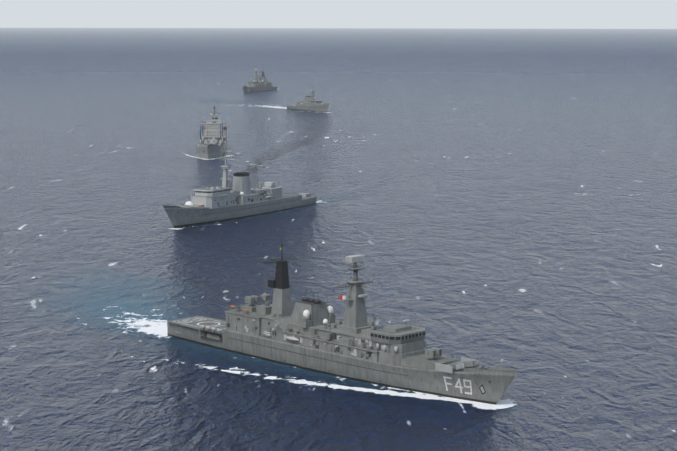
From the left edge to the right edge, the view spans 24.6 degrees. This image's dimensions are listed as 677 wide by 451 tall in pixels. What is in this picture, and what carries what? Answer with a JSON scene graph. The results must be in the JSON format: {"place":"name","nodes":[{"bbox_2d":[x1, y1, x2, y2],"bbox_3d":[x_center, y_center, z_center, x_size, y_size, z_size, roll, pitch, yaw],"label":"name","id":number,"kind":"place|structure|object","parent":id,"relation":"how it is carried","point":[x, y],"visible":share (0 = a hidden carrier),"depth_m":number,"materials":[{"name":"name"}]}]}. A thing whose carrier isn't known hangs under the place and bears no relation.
{"place":"outdoors","nodes":[
{"label":"outdoors","id":0,"kind":"place"},
{"bbox_2d":[0,28,676,450],"bbox_3d":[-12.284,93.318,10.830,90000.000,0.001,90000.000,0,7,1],"label":"sea","id":1,"kind":"structure","parent":0,"point":[500,198],"depth_m":723.91,"materials":[{"name":"blue liquid"}]},
{"bbox_2d":[197,106,226,158],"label":"tanker","id":2,"kind":"object","parent":1,"relation":"on","point":[211,145],"visible":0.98,"depth_m":1170.46,"materials":[{"name":"grey metal"}]},
{"bbox_2d":[184,139,251,159],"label":"bow wave","id":3,"kind":"object","parent":1,"relation":"on","point":[208,159],"visible":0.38,"depth_m":1116.40,"materials":[{"name":"white liquid"}]},
{"bbox_2d":[163,141,316,227],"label":"warship","id":4,"kind":"object","parent":1,"relation":"on","point":[226,202],"visible":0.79,"depth_m":755.81,"materials":[{"name":"grey metal"}]},
{"bbox_2d":[0,259,517,409],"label":"ship wake","id":5,"kind":"object","parent":1,"relation":"on","point":[160,329],"visible":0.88,"depth_m":448.74,"materials":[{"name":"white liquid"}]},
{"bbox_2d":[242,69,276,92],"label":"warship","id":6,"kind":"object","parent":1,"relation":"in","point":[258,84],"visible":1,"depth_m":2198.08,"materials":[{"name":"grey metal"}]},
{"bbox_2d":[189,97,331,112],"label":"ship wake","id":7,"kind":"object","parent":1,"relation":"on","point":[266,106],"visible":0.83,"depth_m":1802.49,"materials":[{"name":"white liquid"}]},
{"bbox_2d":[170,195,367,229],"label":"ship wake","id":8,"kind":"object","parent":1,"relation":"on","point":[252,216],"visible":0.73,"depth_m":736.49,"materials":[{"name":"white liquid"}]},
{"bbox_2d":[286,89,329,112],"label":"corvette","id":9,"kind":"object","parent":1,"relation":"on","point":[311,103],"visible":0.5,"depth_m":1703.06,"materials":[{"name":"grey metal"}]},
{"bbox_2d":[167,241,518,404],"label":"warship","id":10,"kind":"object","parent":1,"relation":"in","point":[312,334],"visible":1,"depth_m":419.18,"materials":[{"name":"grey metal"}]}
]}

